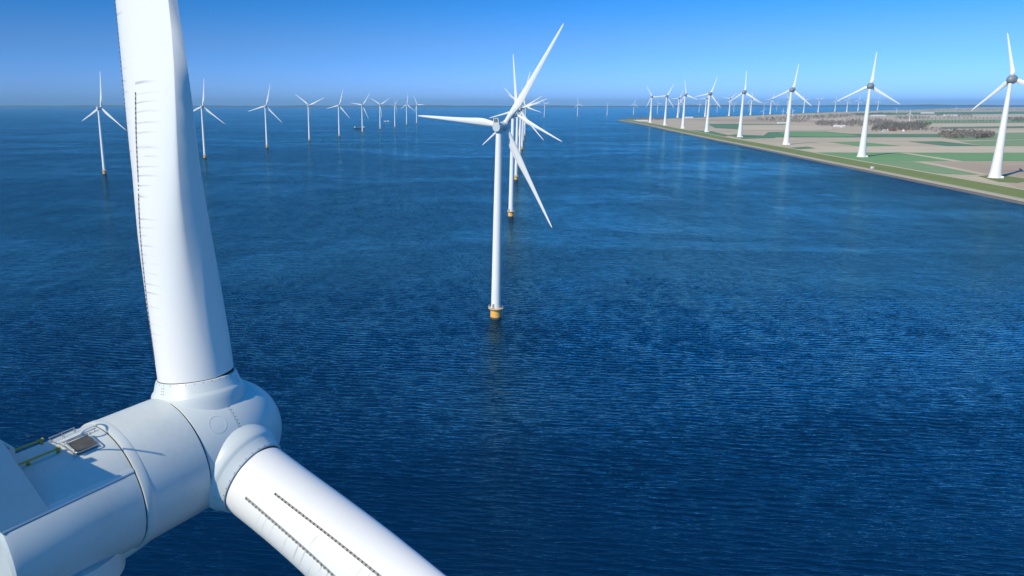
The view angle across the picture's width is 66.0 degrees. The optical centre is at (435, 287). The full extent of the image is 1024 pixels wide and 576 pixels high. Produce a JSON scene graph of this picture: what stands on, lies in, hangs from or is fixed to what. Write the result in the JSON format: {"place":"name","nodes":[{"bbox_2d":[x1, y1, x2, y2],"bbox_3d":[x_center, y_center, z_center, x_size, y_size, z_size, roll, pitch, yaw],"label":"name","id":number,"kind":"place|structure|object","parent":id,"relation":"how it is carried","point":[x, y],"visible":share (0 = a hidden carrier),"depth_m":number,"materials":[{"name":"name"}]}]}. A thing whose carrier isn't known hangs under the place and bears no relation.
{"place":"outdoors","nodes":[
{"label":"outdoors","id":0,"kind":"place"},
{"bbox_2d":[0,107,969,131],"bbox_3d":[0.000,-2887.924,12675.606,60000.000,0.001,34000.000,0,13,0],"label":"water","id":1,"kind":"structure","parent":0,"point":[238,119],"depth_m":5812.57,"materials":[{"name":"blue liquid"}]},
{"bbox_2d":[330,91,347,135],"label":"offshore wind turbine","id":2,"kind":"object","parent":1,"relation":"in","point":[338,115],"visible":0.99,"depth_m":2499.10,"materials":[{"name":"grey paint"}]},
{"bbox_2d":[353,95,368,132],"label":"offshore wind turbine","id":3,"kind":"object","parent":1,"relation":"in","point":[362,113],"visible":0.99,"depth_m":2827.67,"materials":[{"name":"grey paint"}]},
{"bbox_2d":[372,99,387,128],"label":"offshore wind turbine","id":4,"kind":"object","parent":1,"relation":"in","point":[379,111],"visible":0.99,"depth_m":3173.36,"materials":[{"name":"grey paint"}]},
{"bbox_2d":[402,95,411,124],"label":"offshore wind turbine","id":5,"kind":"object","parent":1,"relation":"in","point":[406,109],"visible":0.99,"depth_m":3848.60,"materials":[{"name":"grey paint"}]},
{"bbox_2d":[413,95,422,123],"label":"offshore wind turbine","id":6,"kind":"object","parent":1,"relation":"in","point":[416,110],"visible":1,"depth_m":4067.11,"materials":[{"name":"grey paint"}]},
{"bbox_2d":[518,94,538,135],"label":"offshore wind turbine","id":7,"kind":"object","parent":1,"relation":"in","point":[525,123],"visible":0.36,"depth_m":2535.18,"materials":[{"name":"grey paint"}]},
{"bbox_2d":[519,100,541,140],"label":"offshore wind turbine","id":8,"kind":"object","parent":1,"relation":"in","point":[523,122],"visible":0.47,"depth_m":2164.95,"materials":[{"name":"grey paint"}]},
{"bbox_2d":[0,132,1023,575],"bbox_3d":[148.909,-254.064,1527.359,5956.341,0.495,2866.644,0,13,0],"label":"water","id":9,"kind":"structure","parent":0,"point":[690,356],"depth_m":347.96,"materials":[{"name":"blue liquid"}]},
{"bbox_2d":[82,77,123,173],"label":"offshore wind turbine","id":10,"kind":"object","parent":9,"relation":"in","point":[104,170],"visible":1,"depth_m":1161.79,"materials":[{"name":"grey paint"}]},
{"bbox_2d":[193,83,224,157],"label":"offshore wind turbine","id":11,"kind":"object","parent":9,"relation":"in","point":[203,135],"visible":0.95,"depth_m":1503.46,"materials":[{"name":"grey paint"}]},
{"bbox_2d":[0,0,445,575],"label":"offshore wind turbine","id":12,"kind":"object","parent":9,"relation":"in","point":[198,432],"visible":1,"depth_m":24.59,"materials":[{"name":"grey paint"}]},
{"bbox_2d":[250,86,276,147],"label":"offshore wind turbine","id":13,"kind":"object","parent":9,"relation":"in","point":[265,106],"visible":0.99,"depth_m":1852.29,"materials":[{"name":"grey paint"}]},
{"bbox_2d":[295,94,322,140],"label":"offshore wind turbine","id":14,"kind":"object","parent":9,"relation":"in","point":[309,139],"visible":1,"depth_m":2201.79,"materials":[{"name":"grey paint"}]},
{"bbox_2d":[419,23,563,319],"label":"offshore wind turbine","id":15,"kind":"object","parent":9,"relation":"in","point":[499,128],"visible":0.98,"depth_m":373.39,"materials":[{"name":"grey paint"}]},
{"bbox_2d":[490,73,542,179],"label":"offshore wind turbine","id":16,"kind":"object","parent":9,"relation":"in","point":[516,175],"visible":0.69,"depth_m":1071.16,"materials":[{"name":"grey paint"}]},
{"bbox_2d":[483,56,561,216],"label":"offshore wind turbine","id":17,"kind":"object","parent":9,"relation":"in","point":[510,211],"visible":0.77,"depth_m":721.13,"materials":[{"name":"grey paint"}]},
{"bbox_2d":[504,88,545,153],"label":"offshore wind turbine","id":18,"kind":"object","parent":9,"relation":"in","point":[519,135],"visible":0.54,"depth_m":1425.67,"materials":[{"name":"grey paint"}]},
{"bbox_2d":[509,95,541,149],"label":"offshore wind turbine","id":19,"kind":"object","parent":9,"relation":"in","point":[523,111],"visible":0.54,"depth_m":1784.49,"materials":[{"name":"grey paint"}]},
{"bbox_2d":[0,104,1023,106],"bbox_3d":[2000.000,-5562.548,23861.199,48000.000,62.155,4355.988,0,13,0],"label":"shore hills","id":20,"kind":"structure","parent":0,"point":[928,105],"depth_m":22474.11,"materials":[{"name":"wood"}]},
{"bbox_2d":[0,0,1023,105],"label":"sky","id":21,"kind":"structure","parent":0,"point":[53,52],"materials":[{"name":"blue"}]},
{"bbox_2d":[709,124,738,128],"bbox_3d":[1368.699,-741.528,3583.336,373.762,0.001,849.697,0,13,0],"label":"dark green field","id":22,"kind":"structure","parent":0,"point":[730,126],"depth_m":3510.99,"materials":[{"name":"green plant"}]},
{"bbox_2d":[679,119,808,121],"bbox_3d":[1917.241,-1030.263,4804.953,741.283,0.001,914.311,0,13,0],"label":"brown field","id":23,"kind":"structure","parent":0,"point":[750,120],"depth_m":4714.78,"materials":[{"name":"soil"}]},
{"bbox_2d":[742,126,831,130],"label":"pale soil field","id":24,"kind":"structure","parent":0,"point":[747,128],"depth_m":3232.34,"materials":[{"name":"beige soil"}]},
{"bbox_2d":[616,107,977,120],"bbox_3d":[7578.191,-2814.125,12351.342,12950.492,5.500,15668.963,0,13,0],"label":"dike","id":25,"kind":"structure","parent":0,"point":[778,114],"depth_m":7083.26,"materials":[{"name":"green plant"}]},
{"bbox_2d":[627,117,666,119],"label":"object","id":26,"kind":"object","parent":25,"relation":"on","point":[645,118],"visible":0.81,"depth_m":4885.72,"materials":[{"name":"grey"}]},
{"bbox_2d":[673,94,682,117],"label":"onshore wind turbine","id":27,"kind":"object","parent":25,"relation":"on","point":[678,106],"visible":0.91,"depth_m":5429.87,"materials":[{"name":"white metal"}]},
{"bbox_2d":[702,95,708,116],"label":"onshore wind turbine","id":28,"kind":"object","parent":25,"relation":"on","point":[705,105],"visible":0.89,"depth_m":5764.79,"materials":[{"name":"white metal"}]},
{"bbox_2d":[620,120,1023,201],"bbox_3d":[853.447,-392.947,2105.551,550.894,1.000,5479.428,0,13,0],"label":"shore path","id":29,"kind":"structure","parent":0,"point":[966,188],"depth_m":1173.74,"materials":[{"name":"beige concrete"}]},
{"bbox_2d":[623,120,1023,198],"bbox_3d":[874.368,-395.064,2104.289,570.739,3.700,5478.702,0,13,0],"label":"grass dike","id":30,"kind":"object","parent":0,"point":[1009,191],"depth_m":1214.90,"materials":[{"name":"green plant"}]},
{"bbox_2d":[618,120,1023,204],"bbox_3d":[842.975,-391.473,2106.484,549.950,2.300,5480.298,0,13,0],"label":"stone revetment","id":31,"kind":"object","parent":30,"relation":"on","point":[970,192],"visible":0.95,"depth_m":1166.99,"materials":[{"name":"grey stone"}]},
{"bbox_2d":[632,120,1023,189],"bbox_3d":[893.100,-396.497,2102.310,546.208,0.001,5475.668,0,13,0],"label":"dike road","id":32,"kind":"structure","parent":0,"point":[868,162],"depth_m":1277.22,"materials":[{"name":"grey asphalt"}]},
{"bbox_2d":[634,107,1023,187],"bbox_3d":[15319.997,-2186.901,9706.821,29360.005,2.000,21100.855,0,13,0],"label":"farmland","id":33,"kind":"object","parent":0,"point":[699,125],"visible":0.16,"depth_m":3130.84,"materials":[{"name":"soil"}]},
{"bbox_2d":[646,89,653,122],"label":"onshore wind turbine","id":34,"kind":"object","parent":33,"relation":"on","point":[650,118],"visible":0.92,"depth_m":4200.16,"materials":[{"name":"white metal"}]},
{"bbox_2d":[654,84,673,124],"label":"onshore wind turbine","id":35,"kind":"object","parent":33,"relation":"on","point":[665,114],"visible":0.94,"depth_m":3714.29,"materials":[{"name":"white metal"}]},
{"bbox_2d":[678,80,697,127],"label":"onshore wind turbine","id":36,"kind":"object","parent":33,"relation":"on","point":[683,116],"visible":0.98,"depth_m":3248.80,"materials":[{"name":"white metal"}]},
{"bbox_2d":[691,130,728,135],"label":"green strip","id":37,"kind":"object","parent":33,"relation":"on","point":[715,133],"visible":0.62,"depth_m":2696.19,"materials":[{"name":"green plant"}]},
{"bbox_2d":[695,79,720,131],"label":"onshore wind turbine","id":38,"kind":"object","parent":37,"relation":"on","point":[707,118],"visible":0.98,"depth_m":2822.06,"materials":[{"name":"white metal"}]},
{"bbox_2d":[730,134,774,138],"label":"green strip","id":39,"kind":"object","parent":33,"relation":"on","point":[749,136],"visible":0.88,"depth_m":2463.11,"materials":[{"name":"green plant"}]},
{"bbox_2d":[729,71,760,136],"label":"onshore wind turbine","id":40,"kind":"object","parent":39,"relation":"on","point":[744,91],"visible":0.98,"depth_m":2400.72,"materials":[{"name":"white metal"}]},
{"bbox_2d":[771,64,810,144],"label":"onshore wind turbine","id":41,"kind":"object","parent":33,"relation":"on","point":[787,127],"visible":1,"depth_m":1976.76,"materials":[{"name":"white metal"}]},
{"bbox_2d":[793,147,812,148],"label":"green strip","id":42,"kind":"object","parent":33,"relation":"attached to","point":[802,147],"visible":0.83,"depth_m":1853.15,"materials":[{"name":"green plant"}]},
{"bbox_2d":[778,132,855,136],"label":"green strip","id":43,"kind":"object","parent":33,"relation":"on","point":[822,134],"visible":0.9,"depth_m":2622.00,"materials":[{"name":"green plant"}]},
{"bbox_2d":[812,118,892,125],"bbox_3d":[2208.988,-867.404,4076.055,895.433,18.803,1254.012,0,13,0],"label":"long wood","id":44,"kind":"object","parent":33,"relation":"on","point":[857,122],"visible":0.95,"depth_m":3922.31,"materials":[{"name":"plant"}]},
{"bbox_2d":[833,142,897,145],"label":"green strip","id":45,"kind":"object","parent":33,"relation":"attached to","point":[858,144],"visible":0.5,"depth_m":1991.90,"materials":[{"name":"green plant"}]},
{"bbox_2d":[871,120,931,130],"bbox_3d":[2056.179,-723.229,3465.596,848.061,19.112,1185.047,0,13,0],"label":"farm wood","id":46,"kind":"object","parent":33,"relation":"on","point":[900,126],"visible":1,"depth_m":3286.79,"materials":[{"name":"brown plant"}]},
{"bbox_2d":[922,127,989,131],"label":"scrub","id":47,"kind":"object","parent":33,"relation":"on","point":[971,129],"visible":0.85,"depth_m":3004.26,"materials":[{"name":"plant"}]},
{"bbox_2d":[907,108,1021,111],"bbox_3d":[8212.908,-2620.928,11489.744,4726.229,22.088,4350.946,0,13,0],"label":"distant wood","id":48,"kind":"object","parent":33,"relation":"on","point":[967,110],"visible":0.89,"depth_m":10882.07,"materials":[{"name":"grey plant"}]},
{"bbox_2d":[918,119,1023,122],"bbox_3d":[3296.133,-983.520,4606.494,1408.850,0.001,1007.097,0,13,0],"label":"green strip","id":49,"kind":"object","parent":33,"relation":"on","point":[978,121],"visible":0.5,"depth_m":4452.83,"materials":[{"name":"green plant"}]},
{"bbox_2d":[1008,116,1023,121],"bbox_3d":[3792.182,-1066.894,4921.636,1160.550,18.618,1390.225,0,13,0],"label":"distant wood","id":50,"kind":"object","parent":49,"relation":"on","point":[1016,119],"visible":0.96,"depth_m":4749.94,"materials":[{"name":"grey plant"}]},
{"bbox_2d":[941,126,1023,127],"bbox_3d":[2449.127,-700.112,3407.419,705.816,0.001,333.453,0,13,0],"label":"green strip","id":51,"kind":"object","parent":33,"relation":"on","point":[986,127],"visible":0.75,"depth_m":3362.51,"materials":[{"name":"green plant"}]},
{"bbox_2d":[960,140,1023,145],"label":"pale green strip","id":52,"kind":"object","parent":33,"relation":"on","point":[1007,143],"visible":0.75,"depth_m":2091.64,"materials":[{"name":"green plant"}]},
{"bbox_2d":[980,175,1023,182],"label":"turbine apron","id":53,"kind":"object","parent":33,"relation":"on","point":[1009,179],"visible":0.78,"depth_m":1081.04,"materials":[{"name":"green plant"}]},
{"bbox_2d":[971,33,1023,177],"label":"onshore wind turbine","id":54,"kind":"object","parent":53,"relation":"on","point":[997,160],"visible":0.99,"depth_m":1090.56,"materials":[{"name":"white metal"}]},
{"bbox_2d":[809,118,863,121],"bbox_3d":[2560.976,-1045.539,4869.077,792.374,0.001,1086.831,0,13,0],"label":"pale soil field","id":55,"kind":"structure","parent":0,"point":[844,120],"depth_m":4995.36,"materials":[{"name":"beige soil"}]},
{"bbox_2d":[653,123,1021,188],"bbox_3d":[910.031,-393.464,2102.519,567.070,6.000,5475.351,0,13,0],"label":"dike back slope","id":56,"kind":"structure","parent":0,"point":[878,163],"depth_m":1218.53,"materials":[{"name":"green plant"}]},
{"bbox_2d":[764,131,940,136],"bbox_3d":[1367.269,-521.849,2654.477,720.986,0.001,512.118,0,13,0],"label":"dark green field","id":57,"kind":"structure","parent":0,"point":[774,134],"depth_m":2541.96,"materials":[{"name":"green plant"}]},
{"bbox_2d":[790,146,1023,152],"bbox_3d":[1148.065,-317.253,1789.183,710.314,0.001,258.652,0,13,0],"label":"pale soil field","id":58,"kind":"structure","parent":0,"point":[938,149],"depth_m":1778.05,"materials":[{"name":"beige soil"}]},
{"bbox_2d":[822,153,1023,161],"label":"green field","id":59,"kind":"structure","parent":0,"point":[879,157],"depth_m":1547.94,"materials":[{"name":"green plant"}]},
{"bbox_2d":[837,52,898,156],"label":"onshore wind turbine","id":60,"kind":"object","parent":59,"relation":"on","point":[863,139],"visible":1,"depth_m":1517.83,"materials":[{"name":"white metal"}]},
{"bbox_2d":[873,162,975,174],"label":"pale green field","id":61,"kind":"structure","parent":0,"point":[925,167],"depth_m":1283.04,"materials":[{"name":"green plant"}]},
{"bbox_2d":[904,153,958,160],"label":"dirt track","id":62,"kind":"structure","parent":0,"point":[932,157],"depth_m":1519.07,"materials":[{"name":"soil"}]},
{"bbox_2d":[854,111,1023,114],"bbox_3d":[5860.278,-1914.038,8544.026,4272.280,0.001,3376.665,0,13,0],"label":"dark green field","id":63,"kind":"structure","parent":0,"point":[1011,112],"depth_m":7853.98,"materials":[{"name":"green plant"}]},
{"bbox_2d":[757,112,894,122],"bbox_3d":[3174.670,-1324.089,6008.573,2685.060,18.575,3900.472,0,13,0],"label":"coast wood","id":64,"kind":"object","parent":63,"relation":"on","point":[802,120],"visible":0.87,"depth_m":5552.76,"materials":[{"name":"grey plant"}]},
{"bbox_2d":[908,141,979,145],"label":"dark green field","id":65,"kind":"structure","parent":0,"point":[942,143],"depth_m":2040.53,"materials":[{"name":"green plant"}]},
{"bbox_2d":[915,161,984,173],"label":"farm track","id":66,"kind":"structure","parent":0,"point":[949,167],"depth_m":1281.91,"materials":[{"name":"soil"}]},
{"bbox_2d":[901,115,1023,117],"bbox_3d":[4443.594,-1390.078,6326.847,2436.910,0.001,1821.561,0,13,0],"label":"pale soil field","id":67,"kind":"structure","parent":0,"point":[968,116],"depth_m":6105.21,"materials":[{"name":"beige soil"}]},
{"bbox_2d":[894,115,929,118],"bbox_3d":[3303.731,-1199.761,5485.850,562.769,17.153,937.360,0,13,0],"label":"distant wood","id":68,"kind":"object","parent":67,"relation":"on","point":[914,116],"visible":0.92,"depth_m":5520.91,"materials":[{"name":"grey plant"}]},
{"bbox_2d":[937,112,971,116],"bbox_3d":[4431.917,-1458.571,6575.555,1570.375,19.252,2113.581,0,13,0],"label":"distant wood","id":69,"kind":"object","parent":67,"relation":"on","point":[956,113],"visible":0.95,"depth_m":6555.81,"materials":[{"name":"grey plant"}]},
{"bbox_2d":[930,162,1023,188],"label":"brown field","id":70,"kind":"structure","parent":0,"point":[1013,169],"depth_m":1282.66,"materials":[{"name":"soil"}]},
{"bbox_2d":[930,123,1023,126],"bbox_3d":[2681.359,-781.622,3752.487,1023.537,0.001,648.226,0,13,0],"label":"pale soil field","id":71,"kind":"structure","parent":0,"point":[968,125],"depth_m":3663.01,"materials":[{"name":"beige soil"}]},
{"bbox_2d":[941,133,1023,139],"bbox_3d":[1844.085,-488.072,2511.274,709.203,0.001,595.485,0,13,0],"label":"green field","id":72,"kind":"structure","parent":0,"point":[1013,136],"depth_m":2393.03,"materials":[{"name":"green plant"}]},
{"bbox_2d":[937,129,994,138],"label":"bare wood","id":73,"kind":"object","parent":72,"relation":"on","point":[963,133],"visible":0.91,"depth_m":2438.94,"materials":[{"name":"grey plant"}]},
{"bbox_2d":[974,133,991,137],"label":"budding wood","id":74,"kind":"object","parent":72,"relation":"on","point":[983,135],"visible":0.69,"depth_m":2350.87,"materials":[{"name":"grey plant"}]},
{"bbox_2d":[996,130,1023,132],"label":"pale soil field","id":75,"kind":"structure","parent":0,"point":[1014,131],"depth_m":2896.69,"materials":[{"name":"beige soil"}]}
]}

